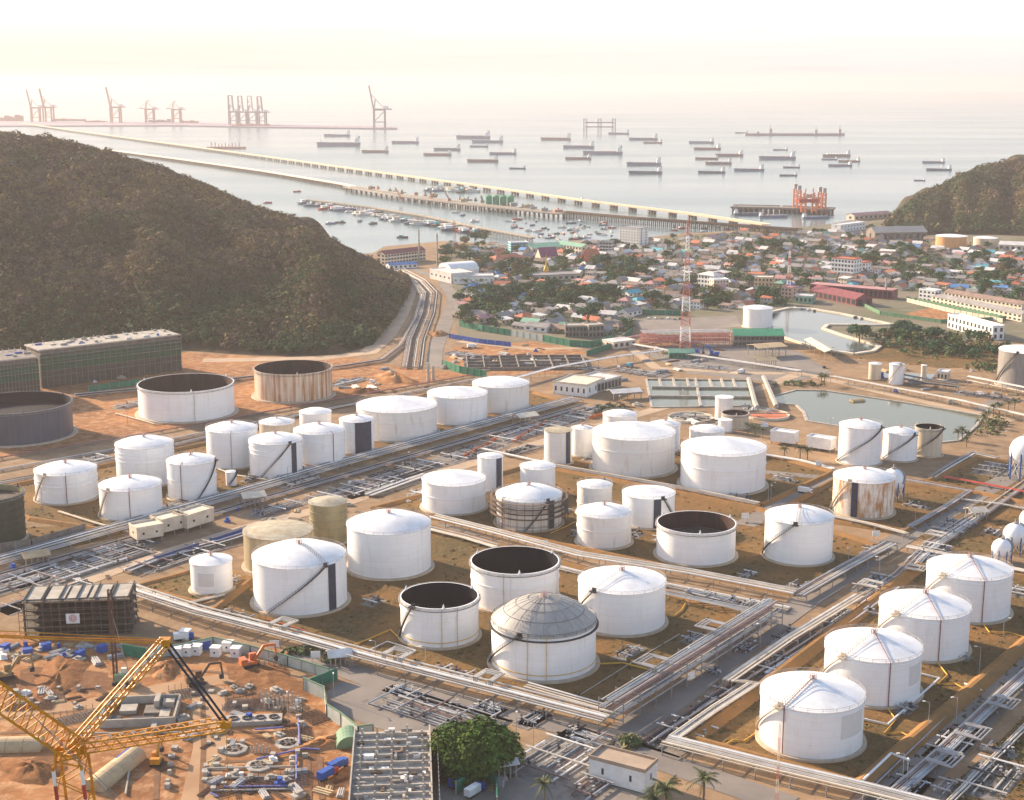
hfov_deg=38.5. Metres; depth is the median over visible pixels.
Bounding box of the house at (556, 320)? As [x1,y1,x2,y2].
[542,316,567,323]
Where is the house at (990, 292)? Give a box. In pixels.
[983,289,995,295]
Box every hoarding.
[88,379,139,391]
[121,643,146,657]
[147,636,329,674]
[303,677,373,731]
[305,667,337,684]
[442,359,486,377]
[449,334,510,345]
[455,771,497,799]
[459,320,510,335]
[510,330,542,340]
[543,335,613,347]
[586,315,632,355]
[642,309,687,315]
[862,296,1005,322]
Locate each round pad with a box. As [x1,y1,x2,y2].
[223,743,247,755]
[245,759,270,772]
[275,737,300,749]
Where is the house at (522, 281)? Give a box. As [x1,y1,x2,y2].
[518,279,531,283]
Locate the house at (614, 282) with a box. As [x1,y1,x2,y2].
[607,280,622,284]
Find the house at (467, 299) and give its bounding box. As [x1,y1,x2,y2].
[462,296,473,301]
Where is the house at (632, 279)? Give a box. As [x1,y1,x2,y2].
[627,277,642,281]
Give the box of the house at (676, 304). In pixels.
[669,300,683,308]
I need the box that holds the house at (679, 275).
[674,273,685,279]
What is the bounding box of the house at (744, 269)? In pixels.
[739,267,748,271]
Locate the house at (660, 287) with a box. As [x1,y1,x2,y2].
[655,285,666,292]
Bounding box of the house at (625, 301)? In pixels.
[618,297,632,306]
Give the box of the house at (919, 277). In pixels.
[911,276,923,279]
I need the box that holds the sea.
[0,91,1023,253]
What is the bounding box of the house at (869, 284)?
[863,282,875,285]
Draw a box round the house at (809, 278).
[799,275,823,280]
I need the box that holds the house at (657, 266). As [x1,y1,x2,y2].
[652,264,664,268]
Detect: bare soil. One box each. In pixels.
[0,352,465,455]
[0,631,351,799]
[446,341,585,375]
[905,308,996,321]
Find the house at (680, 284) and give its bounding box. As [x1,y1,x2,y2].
[675,283,686,288]
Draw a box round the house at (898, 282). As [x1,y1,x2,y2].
[893,280,904,284]
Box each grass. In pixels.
[1,525,123,554]
[19,445,264,527]
[145,573,244,599]
[345,393,562,461]
[569,442,825,501]
[800,485,960,529]
[805,341,998,367]
[918,500,1023,553]
[934,460,1023,499]
[939,717,1023,799]
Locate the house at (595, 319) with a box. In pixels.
[581,315,602,322]
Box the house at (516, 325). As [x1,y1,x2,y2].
[511,321,524,329]
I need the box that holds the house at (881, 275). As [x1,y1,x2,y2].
[877,272,889,278]
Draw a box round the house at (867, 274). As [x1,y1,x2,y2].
[859,271,873,276]
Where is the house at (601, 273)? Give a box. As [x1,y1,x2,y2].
[596,271,605,275]
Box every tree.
[426,714,525,784]
[438,256,451,262]
[439,248,455,261]
[440,243,451,249]
[452,292,469,300]
[455,311,464,319]
[456,243,467,250]
[458,303,469,310]
[460,252,478,260]
[460,316,477,322]
[461,236,469,242]
[466,232,483,242]
[474,292,496,301]
[477,262,486,272]
[478,301,494,306]
[480,230,491,234]
[481,256,492,262]
[482,301,494,307]
[484,284,499,290]
[486,287,500,292]
[491,303,502,309]
[494,262,509,269]
[494,289,510,295]
[498,302,513,307]
[501,256,522,270]
[501,282,521,300]
[506,288,520,300]
[511,261,524,271]
[518,281,533,290]
[518,286,526,292]
[521,273,533,278]
[522,268,534,274]
[523,257,533,261]
[525,290,537,297]
[525,295,540,301]
[530,773,555,799]
[534,284,555,293]
[543,278,563,286]
[549,266,561,270]
[549,290,560,297]
[555,255,568,260]
[556,263,568,270]
[556,291,576,302]
[557,287,570,292]
[558,258,568,263]
[561,283,580,288]
[563,248,574,253]
[572,290,584,296]
[572,318,584,321]
[575,257,584,263]
[576,305,600,321]
[586,283,605,296]
[586,302,604,306]
[589,285,610,293]
[589,303,603,314]
[590,257,601,263]
[592,253,614,270]
[596,294,609,300]
[605,275,616,279]
[606,283,622,289]
[607,272,618,275]
[607,288,619,296]
[608,238,622,246]
[612,263,624,272]
[620,259,636,265]
[620,270,631,275]
[623,264,642,274]
[624,257,638,261]
[637,784,667,799]
[642,289,662,305]
[645,258,660,267]
[646,775,683,799]
[660,250,674,257]
[660,295,672,301]
[662,240,674,247]
[664,278,679,284]
[685,274,697,278]
[686,278,697,284]
[686,766,721,799]
[689,285,701,298]
[701,297,713,308]
[709,284,723,297]
[710,291,725,298]
[723,252,737,265]
[723,290,734,298]
[730,262,746,270]
[733,272,742,277]
[735,256,744,262]
[737,255,749,262]
[743,245,753,250]
[746,275,754,286]
[750,424,759,435]
[753,239,763,245]
[753,285,771,291]
[754,288,767,295]
[759,251,767,257]
[759,265,767,271]
[760,229,770,235]
[763,287,780,301]
[764,240,782,253]
[778,444,789,455]
[794,240,806,251]
[795,444,805,458]
[798,272,814,278]
[802,445,813,459]
[809,245,818,250]
[816,239,826,245]
[817,245,832,250]
[817,373,826,385]
[825,254,837,261]
[844,233,855,237]
[846,325,871,342]
[851,250,863,256]
[852,239,867,247]
[856,253,870,259]
[868,253,878,261]
[869,250,881,255]
[876,327,891,337]
[882,328,894,338]
[886,244,898,249]
[889,322,906,329]
[892,328,909,342]
[895,241,905,246]
[895,319,913,324]
[900,323,922,331]
[901,244,915,250]
[901,271,917,279]
[908,331,923,341]
[912,249,925,255]
[923,326,947,338]
[925,268,935,277]
[934,272,944,279]
[944,331,956,343]
[948,258,963,269]
[948,334,965,346]
[952,428,963,438]
[957,425,969,440]
[960,430,972,436]
[962,329,975,342]
[962,435,971,446]
[968,252,979,257]
[969,330,991,345]
[971,270,980,275]
[972,274,985,284]
[975,266,984,270]
[975,279,992,292]
[976,413,987,425]
[980,334,994,350]
[981,249,990,255]
[981,410,992,420]
[982,273,992,278]
[983,241,992,246]
[988,403,997,414]
[989,272,999,277]
[996,261,1006,270]
[996,401,1004,413]
[997,257,1017,270]
[999,270,1011,275]
[1002,263,1015,269]
[1005,400,1013,409]
[1008,269,1017,276]
[1009,397,1020,409]
[1010,286,1023,299]
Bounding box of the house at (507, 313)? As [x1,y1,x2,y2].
[495,311,513,316]
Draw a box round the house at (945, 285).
[936,282,950,287]
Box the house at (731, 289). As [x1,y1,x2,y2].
[724,287,743,293]
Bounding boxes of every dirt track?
[0,674,291,720]
[181,686,227,799]
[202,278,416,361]
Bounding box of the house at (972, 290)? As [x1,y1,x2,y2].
[966,288,979,292]
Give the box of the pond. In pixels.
[775,390,979,440]
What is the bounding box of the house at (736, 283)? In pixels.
[729,280,739,287]
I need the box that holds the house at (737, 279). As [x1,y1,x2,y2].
[730,275,743,280]
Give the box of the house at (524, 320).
[520,317,542,322]
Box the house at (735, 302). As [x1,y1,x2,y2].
[731,299,743,306]
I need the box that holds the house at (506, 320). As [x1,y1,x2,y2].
[495,316,513,323]
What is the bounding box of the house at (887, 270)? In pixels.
[882,269,899,272]
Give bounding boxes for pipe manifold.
[0,563,77,595]
[0,578,95,615]
[12,544,155,590]
[61,539,160,563]
[82,453,111,461]
[111,399,137,409]
[126,499,196,522]
[135,539,232,574]
[218,607,261,627]
[232,573,240,582]
[239,474,258,482]
[245,498,308,518]
[266,463,319,477]
[274,473,322,489]
[299,480,376,501]
[332,377,368,387]
[339,475,404,498]
[343,458,448,487]
[358,682,512,728]
[360,594,386,606]
[381,683,425,699]
[404,488,421,499]
[429,440,509,465]
[434,663,487,684]
[443,350,489,357]
[470,696,505,716]
[485,421,560,443]
[501,731,596,790]
[505,443,543,456]
[512,708,553,729]
[537,412,590,426]
[555,770,615,799]
[556,362,611,371]
[557,721,612,746]
[569,529,576,535]
[571,403,609,415]
[580,455,591,461]
[608,366,670,377]
[611,644,646,661]
[631,527,645,538]
[641,713,723,757]
[674,361,733,371]
[677,412,717,423]
[679,630,705,645]
[681,586,740,603]
[688,695,728,718]
[700,663,721,675]
[705,676,752,698]
[729,493,756,500]
[732,639,761,653]
[734,403,775,412]
[737,567,758,578]
[741,598,772,612]
[749,653,789,677]
[766,624,809,647]
[769,473,797,482]
[785,579,809,587]
[809,606,851,630]
[848,571,894,594]
[859,541,885,552]
[863,605,878,615]
[876,770,933,798]
[894,701,918,715]
[901,500,932,509]
[907,541,953,560]
[921,724,986,763]
[928,776,958,799]
[931,516,979,537]
[952,390,1021,402]
[952,753,1023,799]
[958,652,972,661]
[970,461,1012,476]
[976,740,1018,758]
[981,527,1002,536]
[1011,582,1023,597]
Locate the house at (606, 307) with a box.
[600,305,611,309]
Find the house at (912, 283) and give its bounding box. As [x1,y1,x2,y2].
[908,280,917,287]
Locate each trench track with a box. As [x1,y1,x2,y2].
[0,692,165,718]
[0,725,96,733]
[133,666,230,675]
[153,730,161,799]
[176,730,273,736]
[199,687,205,799]
[206,781,298,786]
[207,772,284,776]
[208,758,298,762]
[224,692,309,709]
[305,752,311,799]
[317,757,324,799]
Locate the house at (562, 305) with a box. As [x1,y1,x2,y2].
[555,304,573,310]
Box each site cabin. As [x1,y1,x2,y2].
[128,518,163,541]
[149,509,187,536]
[172,504,213,532]
[770,427,798,446]
[806,433,836,452]
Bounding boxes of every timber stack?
[6,652,18,655]
[21,653,40,662]
[53,699,64,703]
[207,729,227,737]
[208,756,220,761]
[256,758,274,765]
[262,733,271,738]
[297,734,314,741]
[312,786,333,796]
[325,785,333,789]
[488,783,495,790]
[752,409,767,412]
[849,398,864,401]
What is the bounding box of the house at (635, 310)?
[618,306,642,315]
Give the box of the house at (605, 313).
[597,310,618,317]
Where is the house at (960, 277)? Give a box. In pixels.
[956,275,970,281]
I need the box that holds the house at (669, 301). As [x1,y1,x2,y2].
[661,294,673,305]
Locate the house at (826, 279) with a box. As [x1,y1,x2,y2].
[823,277,836,281]
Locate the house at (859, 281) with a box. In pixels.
[850,279,863,283]
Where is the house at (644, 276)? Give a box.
[635,275,652,280]
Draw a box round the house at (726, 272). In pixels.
[712,270,730,276]
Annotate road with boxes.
[2,374,801,614]
[289,650,798,799]
[405,268,456,367]
[436,523,783,620]
[457,340,1015,421]
[585,465,1023,748]
[736,400,1004,526]
[766,470,832,479]
[853,657,1023,799]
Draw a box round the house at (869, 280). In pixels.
[860,278,874,282]
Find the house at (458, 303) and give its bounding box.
[455,301,468,310]
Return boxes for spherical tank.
[886,464,905,500]
[991,534,1013,562]
[1003,518,1023,555]
[1007,434,1023,481]
[1019,511,1023,523]
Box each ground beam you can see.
[90,731,186,733]
[125,769,129,794]
[207,765,294,769]
[209,775,293,778]
[212,788,293,791]
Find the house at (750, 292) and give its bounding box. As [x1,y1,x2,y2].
[743,289,756,295]
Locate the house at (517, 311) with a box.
[510,308,523,315]
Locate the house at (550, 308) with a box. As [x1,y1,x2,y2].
[544,306,558,312]
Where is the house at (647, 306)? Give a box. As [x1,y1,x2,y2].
[640,303,651,309]
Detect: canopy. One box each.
[18,548,50,567]
[238,490,266,508]
[326,648,352,666]
[493,753,519,778]
[511,411,539,425]
[607,387,642,400]
[746,342,787,356]
[755,357,776,367]
[804,337,837,359]
[963,506,988,519]
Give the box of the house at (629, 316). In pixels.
[617,314,633,319]
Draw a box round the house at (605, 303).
[600,301,610,306]
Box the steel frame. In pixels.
[640,329,731,346]
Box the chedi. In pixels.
[543,255,548,271]
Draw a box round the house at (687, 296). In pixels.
[679,295,693,303]
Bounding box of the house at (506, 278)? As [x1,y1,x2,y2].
[500,276,510,280]
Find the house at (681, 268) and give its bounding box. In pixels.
[680,266,690,270]
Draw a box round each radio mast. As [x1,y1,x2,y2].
[679,220,690,347]
[775,723,780,797]
[787,251,790,284]
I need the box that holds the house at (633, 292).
[622,289,642,296]
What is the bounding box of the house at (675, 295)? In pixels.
[667,293,681,298]
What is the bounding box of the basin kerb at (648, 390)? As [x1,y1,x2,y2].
[645,378,753,407]
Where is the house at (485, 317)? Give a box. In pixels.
[472,313,495,323]
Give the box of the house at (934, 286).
[928,285,940,288]
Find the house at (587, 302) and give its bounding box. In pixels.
[584,299,598,303]
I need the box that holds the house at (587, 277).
[583,275,597,279]
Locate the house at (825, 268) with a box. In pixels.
[821,265,830,272]
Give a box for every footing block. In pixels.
[76,684,80,690]
[164,782,170,789]
[168,753,174,758]
[171,745,178,750]
[197,702,202,707]
[201,777,207,781]
[203,770,207,776]
[212,761,219,766]
[217,746,224,752]
[242,704,247,709]
[248,773,252,780]
[284,768,291,774]
[295,748,299,755]
[302,752,307,757]
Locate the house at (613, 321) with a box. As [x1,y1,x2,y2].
[602,319,622,323]
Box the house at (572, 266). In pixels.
[566,264,579,269]
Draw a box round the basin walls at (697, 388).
[648,378,750,406]
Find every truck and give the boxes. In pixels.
[173,632,193,641]
[316,765,338,781]
[327,756,348,767]
[448,775,460,788]
[464,781,484,798]
[467,343,476,347]
[738,369,744,373]
[798,486,812,492]
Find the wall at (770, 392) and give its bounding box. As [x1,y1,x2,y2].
[762,375,778,408]
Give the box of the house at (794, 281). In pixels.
[789,277,801,283]
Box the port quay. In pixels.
[0,121,396,129]
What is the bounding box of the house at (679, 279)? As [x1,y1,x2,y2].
[672,277,682,282]
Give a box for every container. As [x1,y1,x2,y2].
[171,645,183,657]
[179,628,191,639]
[182,644,193,656]
[192,643,202,655]
[209,644,221,656]
[221,639,233,651]
[229,645,241,657]
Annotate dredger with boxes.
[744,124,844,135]
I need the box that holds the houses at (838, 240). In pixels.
[450,228,1023,270]
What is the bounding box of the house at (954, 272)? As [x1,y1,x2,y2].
[949,269,963,274]
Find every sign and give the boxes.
[270,640,278,650]
[311,651,319,661]
[687,671,694,679]
[742,513,748,520]
[872,531,879,537]
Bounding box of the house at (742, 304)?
[738,300,754,307]
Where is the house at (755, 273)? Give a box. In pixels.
[748,271,765,274]
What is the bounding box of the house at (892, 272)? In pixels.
[887,271,901,274]
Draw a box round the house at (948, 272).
[942,269,950,277]
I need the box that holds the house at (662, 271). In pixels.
[654,269,665,273]
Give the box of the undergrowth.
[280,231,1023,750]
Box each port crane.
[26,90,41,121]
[38,88,57,121]
[105,87,125,122]
[139,100,156,122]
[166,101,185,122]
[227,95,241,124]
[237,96,250,123]
[247,96,260,123]
[256,96,269,123]
[368,85,391,127]
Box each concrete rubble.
[9,689,21,695]
[35,646,42,652]
[44,695,57,699]
[65,649,73,653]
[72,655,86,659]
[73,704,82,709]
[176,713,189,721]
[217,691,226,695]
[229,770,239,776]
[234,688,244,693]
[245,683,253,689]
[261,698,274,703]
[264,773,276,779]
[270,685,282,693]
[273,731,285,737]
[283,775,291,781]
[290,789,306,799]
[292,705,301,711]
[295,722,307,726]
[632,402,642,406]
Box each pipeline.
[58,510,128,532]
[115,413,173,424]
[218,468,277,481]
[224,785,287,787]
[255,726,283,729]
[256,748,319,759]
[264,618,306,631]
[295,754,296,779]
[298,718,300,744]
[354,629,399,644]
[371,641,414,655]
[580,634,678,694]
[595,662,657,673]
[617,328,649,338]
[726,733,754,743]
[862,752,910,780]
[864,673,939,724]
[883,706,906,734]
[937,661,962,687]
[982,622,1022,636]
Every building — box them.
[0,347,40,392]
[17,580,137,637]
[24,328,182,387]
[376,246,425,264]
[386,261,416,268]
[430,267,472,283]
[438,261,478,272]
[453,273,493,283]
[484,253,528,263]
[508,240,527,252]
[525,242,563,251]
[528,270,581,279]
[535,247,557,258]
[553,374,604,396]
[557,240,590,253]
[564,322,585,336]
[582,322,603,337]
[584,371,621,392]
[599,240,614,251]
[602,337,635,348]
[619,225,648,246]
[657,333,677,343]
[667,348,694,357]
[698,271,723,286]
[709,277,728,286]
[730,328,784,346]
[754,275,773,287]
[781,285,797,299]
[795,293,815,303]
[810,282,897,299]
[810,285,871,305]
[831,221,864,231]
[831,256,861,275]
[846,211,891,219]
[861,260,870,271]
[866,226,927,240]
[919,287,941,300]
[930,293,1023,321]
[937,369,950,380]
[944,289,1023,309]
[947,313,1004,339]
[998,241,1023,251]
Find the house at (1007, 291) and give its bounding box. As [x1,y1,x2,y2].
[1003,288,1014,295]
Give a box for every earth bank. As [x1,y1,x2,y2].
[7,431,330,534]
[136,569,251,602]
[204,525,764,713]
[341,383,573,465]
[371,466,889,596]
[554,424,832,505]
[683,562,1023,792]
[784,478,973,533]
[923,456,1023,503]
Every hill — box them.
[0,139,379,356]
[881,154,1023,235]
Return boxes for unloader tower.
[792,184,797,206]
[796,185,801,207]
[817,187,821,207]
[821,188,826,208]
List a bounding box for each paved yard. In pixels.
[327,681,435,732]
[437,745,652,799]
[636,316,740,334]
[642,337,830,383]
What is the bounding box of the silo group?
[485,195,515,206]
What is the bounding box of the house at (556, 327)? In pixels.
[549,323,564,332]
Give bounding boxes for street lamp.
[533,718,539,745]
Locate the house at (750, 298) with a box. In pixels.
[744,297,755,302]
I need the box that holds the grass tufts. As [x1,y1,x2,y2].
[11,347,1023,799]
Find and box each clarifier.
[668,411,712,423]
[748,409,789,420]
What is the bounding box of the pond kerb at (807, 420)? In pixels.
[769,389,982,442]
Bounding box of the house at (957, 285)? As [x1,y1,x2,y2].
[950,283,969,287]
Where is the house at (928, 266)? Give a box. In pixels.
[921,264,932,268]
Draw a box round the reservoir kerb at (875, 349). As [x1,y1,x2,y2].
[768,307,892,354]
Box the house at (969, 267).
[966,265,979,269]
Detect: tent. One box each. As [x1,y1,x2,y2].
[0,736,44,752]
[81,746,146,792]
[336,725,356,748]
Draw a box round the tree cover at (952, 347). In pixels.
[448,239,1023,358]
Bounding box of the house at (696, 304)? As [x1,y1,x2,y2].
[690,299,703,308]
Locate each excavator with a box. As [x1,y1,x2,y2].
[0,654,34,680]
[149,738,163,766]
[184,661,223,686]
[238,643,277,668]
[702,345,718,356]
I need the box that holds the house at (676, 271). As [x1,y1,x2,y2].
[670,270,686,273]
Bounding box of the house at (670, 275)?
[664,272,675,278]
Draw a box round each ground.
[0,218,1023,799]
[445,220,1023,345]
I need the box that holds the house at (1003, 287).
[992,284,1011,290]
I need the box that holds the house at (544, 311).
[529,307,551,315]
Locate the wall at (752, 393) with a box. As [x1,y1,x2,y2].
[747,377,759,408]
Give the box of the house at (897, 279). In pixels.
[892,278,906,282]
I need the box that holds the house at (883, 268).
[871,266,891,272]
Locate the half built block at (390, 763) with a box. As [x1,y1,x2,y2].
[348,723,439,799]
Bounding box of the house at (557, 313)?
[548,312,562,318]
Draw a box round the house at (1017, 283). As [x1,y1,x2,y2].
[1010,280,1022,286]
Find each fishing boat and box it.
[297,199,306,203]
[313,203,325,206]
[317,205,333,209]
[333,206,352,210]
[356,211,373,215]
[368,206,382,213]
[376,213,387,216]
[384,212,393,219]
[388,212,404,221]
[401,214,417,221]
[403,219,424,223]
[409,220,426,224]
[423,220,442,225]
[430,188,442,191]
[430,218,444,226]
[440,222,457,230]
[447,188,457,191]
[456,185,466,192]
[458,228,472,232]
[465,185,479,192]
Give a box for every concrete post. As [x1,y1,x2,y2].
[418,229,419,262]
[427,362,429,381]
[431,366,434,379]
[436,234,437,266]
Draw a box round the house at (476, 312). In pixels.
[469,309,488,315]
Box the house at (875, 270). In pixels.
[870,267,880,274]
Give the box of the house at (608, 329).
[604,325,614,333]
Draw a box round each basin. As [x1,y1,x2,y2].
[648,380,752,405]
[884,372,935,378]
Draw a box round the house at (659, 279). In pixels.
[652,277,666,284]
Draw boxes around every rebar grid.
[5,693,57,711]
[53,703,106,726]
[168,681,205,698]
[209,780,260,797]
[221,693,275,710]
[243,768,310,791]
[282,721,313,743]
[296,707,330,725]
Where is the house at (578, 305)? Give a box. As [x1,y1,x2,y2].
[575,303,588,308]
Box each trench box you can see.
[154,542,198,560]
[209,526,245,540]
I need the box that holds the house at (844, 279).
[838,276,851,283]
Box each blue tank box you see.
[0,642,10,649]
[22,646,32,653]
[40,641,51,650]
[73,648,85,656]
[96,643,107,653]
[202,641,209,649]
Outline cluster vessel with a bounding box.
[207,142,245,148]
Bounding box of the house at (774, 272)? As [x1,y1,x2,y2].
[766,270,782,276]
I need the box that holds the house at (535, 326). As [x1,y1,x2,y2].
[523,321,551,332]
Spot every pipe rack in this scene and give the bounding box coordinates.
[0,374,472,459]
[0,378,478,471]
[0,396,581,564]
[0,401,358,483]
[0,405,585,578]
[73,278,426,397]
[122,532,242,574]
[130,582,225,603]
[134,584,614,733]
[364,473,423,496]
[395,269,437,368]
[430,513,797,602]
[431,526,499,547]
[481,448,541,460]
[514,349,663,377]
[523,682,601,707]
[556,464,759,504]
[559,566,790,611]
[598,598,782,728]
[628,343,801,375]
[641,609,851,746]
[660,735,938,799]
[666,590,764,617]
[669,678,761,747]
[722,594,866,688]
[764,586,900,673]
[766,453,835,469]
[789,541,897,602]
[830,375,1023,418]
[834,515,909,537]
[849,636,1023,799]
[851,513,987,603]
[876,665,1023,799]
[904,374,958,391]
[905,478,973,529]
[906,480,1023,560]
[906,545,1023,572]
[927,451,999,477]
[943,475,1023,491]
[946,723,1023,799]
[960,498,1023,510]
[967,375,1023,392]
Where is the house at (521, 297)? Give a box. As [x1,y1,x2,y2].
[511,295,526,303]
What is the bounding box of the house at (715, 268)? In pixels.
[704,265,721,270]
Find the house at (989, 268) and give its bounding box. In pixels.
[984,267,996,272]
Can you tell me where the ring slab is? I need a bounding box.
[226,713,282,726]
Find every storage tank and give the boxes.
[0,391,78,447]
[0,483,28,542]
[33,458,98,505]
[98,473,163,521]
[114,433,173,486]
[135,373,238,423]
[166,451,218,501]
[188,551,235,596]
[205,419,257,469]
[225,469,239,485]
[241,517,312,574]
[248,430,302,478]
[250,537,350,618]
[251,359,335,403]
[259,415,294,433]
[293,420,346,465]
[299,407,331,424]
[308,493,347,544]
[339,412,374,454]
[346,507,434,580]
[356,394,439,442]
[398,581,481,650]
[420,467,487,515]
[427,384,489,426]
[469,545,560,613]
[472,375,531,413]
[477,450,503,492]
[487,591,599,683]
[493,481,563,532]
[519,458,555,486]
[542,424,573,464]
[571,422,593,457]
[574,500,633,550]
[575,477,612,513]
[578,562,668,637]
[589,419,677,478]
[602,408,637,423]
[622,482,675,529]
[651,417,680,452]
[653,510,738,567]
[676,434,768,495]
[689,422,724,438]
[713,395,733,421]
[718,418,733,432]
[720,408,749,429]
[741,305,772,327]
[754,667,866,762]
[761,503,834,566]
[821,624,923,709]
[829,465,895,519]
[835,417,884,466]
[868,362,881,379]
[876,586,971,663]
[881,424,918,462]
[887,362,904,384]
[913,421,945,457]
[921,364,926,380]
[924,551,1013,624]
[935,234,967,248]
[973,236,997,247]
[994,345,1023,389]
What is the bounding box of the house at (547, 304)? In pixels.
[538,303,551,307]
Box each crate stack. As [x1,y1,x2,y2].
[10,563,16,570]
[224,517,230,522]
[274,776,285,784]
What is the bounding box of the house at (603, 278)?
[598,276,607,281]
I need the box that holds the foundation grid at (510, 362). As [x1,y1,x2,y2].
[464,354,588,369]
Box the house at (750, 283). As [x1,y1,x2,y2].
[747,281,753,286]
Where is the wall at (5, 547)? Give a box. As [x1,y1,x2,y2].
[0,523,85,553]
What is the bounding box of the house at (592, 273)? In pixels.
[584,271,597,276]
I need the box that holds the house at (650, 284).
[643,280,658,289]
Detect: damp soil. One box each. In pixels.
[0,667,141,692]
[0,756,67,765]
[108,703,171,718]
[139,754,181,771]
[221,775,287,794]
[225,681,304,702]
[245,737,302,756]
[310,752,323,787]
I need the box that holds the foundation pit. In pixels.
[99,693,180,731]
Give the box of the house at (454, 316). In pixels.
[451,312,469,319]
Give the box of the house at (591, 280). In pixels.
[584,279,597,282]
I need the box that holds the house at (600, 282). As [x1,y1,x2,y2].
[593,281,607,283]
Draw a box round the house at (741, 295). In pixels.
[733,291,745,299]
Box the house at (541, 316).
[532,312,546,320]
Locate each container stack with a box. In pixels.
[0,115,23,120]
[55,118,85,120]
[84,120,106,121]
[148,119,170,121]
[180,120,198,122]
[231,123,269,125]
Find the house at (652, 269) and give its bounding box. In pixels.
[647,267,656,274]
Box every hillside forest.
[0,129,412,352]
[882,156,1023,233]
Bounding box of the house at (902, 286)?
[892,283,908,290]
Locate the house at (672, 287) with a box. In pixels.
[663,284,676,294]
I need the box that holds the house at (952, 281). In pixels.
[943,279,956,283]
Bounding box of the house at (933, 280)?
[923,277,938,282]
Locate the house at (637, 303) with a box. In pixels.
[630,301,645,306]
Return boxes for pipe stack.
[11,642,20,648]
[38,686,45,694]
[43,652,59,659]
[43,687,54,694]
[48,647,66,654]
[75,644,88,649]
[84,643,94,648]
[90,656,102,665]
[107,652,123,659]
[182,732,197,740]
[186,702,197,709]
[206,775,224,785]
[228,777,247,788]
[229,710,245,714]
[229,739,236,745]
[258,788,270,799]
[289,767,307,774]
[291,782,303,791]
[336,787,345,797]
[338,386,350,388]
[366,384,378,389]
[495,778,504,788]
[497,775,507,780]
[498,351,509,354]
[654,369,668,372]
[686,418,700,424]
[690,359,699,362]
[908,380,922,383]
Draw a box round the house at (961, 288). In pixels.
[953,286,966,290]
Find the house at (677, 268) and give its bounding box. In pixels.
[665,266,679,271]
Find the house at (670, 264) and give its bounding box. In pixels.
[666,262,678,266]
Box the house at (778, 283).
[774,279,788,286]
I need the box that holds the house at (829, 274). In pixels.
[826,271,836,277]
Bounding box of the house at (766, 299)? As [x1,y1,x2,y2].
[760,295,772,304]
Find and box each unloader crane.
[797,189,815,212]
[803,188,820,211]
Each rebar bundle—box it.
[27,642,38,647]
[56,692,64,699]
[58,689,70,695]
[66,695,81,699]
[93,687,108,693]
[95,693,111,701]
[196,786,210,796]
[200,742,213,748]
[235,791,241,798]
[269,790,286,798]
[279,723,296,726]
[333,777,348,783]
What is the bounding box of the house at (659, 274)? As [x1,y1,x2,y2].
[653,273,664,279]
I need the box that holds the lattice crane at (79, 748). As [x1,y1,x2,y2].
[0,630,231,799]
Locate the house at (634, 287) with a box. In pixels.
[628,286,641,289]
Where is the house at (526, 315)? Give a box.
[515,312,532,317]
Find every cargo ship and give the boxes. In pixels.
[316,134,360,145]
[324,130,349,136]
[361,146,388,152]
[392,136,418,143]
[423,149,451,155]
[433,144,460,150]
[456,130,490,138]
[467,155,498,161]
[469,143,487,146]
[472,134,502,142]
[489,148,516,154]
[540,132,570,139]
[563,141,594,147]
[565,153,590,159]
[583,144,622,154]
[608,129,628,133]
[626,157,661,164]
[629,132,657,139]
[629,165,662,173]
[643,139,661,143]
[689,137,713,143]
[694,142,720,149]
[695,153,717,159]
[698,167,725,173]
[705,157,731,163]
[715,149,743,155]
[733,207,764,215]
[734,164,764,170]
[758,211,787,217]
[759,151,795,159]
[779,172,796,175]
[783,164,799,167]
[801,212,829,218]
[822,150,850,156]
[828,161,851,166]
[838,157,859,161]
[922,158,944,162]
[926,165,951,170]
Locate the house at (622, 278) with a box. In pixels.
[615,276,628,281]
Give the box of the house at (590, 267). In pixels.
[584,265,597,271]
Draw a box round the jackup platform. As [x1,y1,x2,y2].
[583,118,615,132]
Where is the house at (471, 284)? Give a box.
[461,283,480,291]
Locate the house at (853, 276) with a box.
[839,273,857,278]
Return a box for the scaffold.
[489,484,568,533]
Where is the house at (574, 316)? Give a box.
[571,313,587,320]
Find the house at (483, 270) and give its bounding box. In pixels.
[480,268,491,272]
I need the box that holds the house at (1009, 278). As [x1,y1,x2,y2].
[1006,276,1016,281]
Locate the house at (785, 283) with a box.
[782,281,794,285]
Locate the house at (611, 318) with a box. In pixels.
[602,316,620,320]
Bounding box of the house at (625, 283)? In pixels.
[620,281,640,285]
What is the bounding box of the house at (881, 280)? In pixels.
[875,278,892,285]
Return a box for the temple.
[580,248,601,264]
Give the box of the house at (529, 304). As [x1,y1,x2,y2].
[523,301,537,311]
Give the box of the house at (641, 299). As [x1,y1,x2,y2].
[632,297,647,301]
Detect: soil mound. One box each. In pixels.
[0,758,67,785]
[22,650,91,711]
[144,657,186,681]
[226,660,310,697]
[281,734,336,754]
[342,387,386,393]
[372,372,420,384]
[424,330,448,336]
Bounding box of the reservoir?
[772,309,882,351]
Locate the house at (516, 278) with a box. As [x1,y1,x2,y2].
[511,275,522,283]
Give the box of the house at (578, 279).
[572,278,586,283]
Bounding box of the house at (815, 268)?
[806,266,818,271]
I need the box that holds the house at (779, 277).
[774,275,786,281]
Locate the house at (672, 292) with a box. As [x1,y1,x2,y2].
[665,291,681,293]
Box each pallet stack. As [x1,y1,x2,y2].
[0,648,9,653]
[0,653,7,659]
[21,689,31,695]
[269,755,277,761]
[760,422,768,426]
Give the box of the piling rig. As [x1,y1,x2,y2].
[107,589,133,685]
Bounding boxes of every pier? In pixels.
[20,123,769,224]
[101,149,354,189]
[305,199,534,242]
[343,186,568,218]
[561,211,801,233]
[730,204,835,214]
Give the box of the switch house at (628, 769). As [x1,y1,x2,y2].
[588,744,657,792]

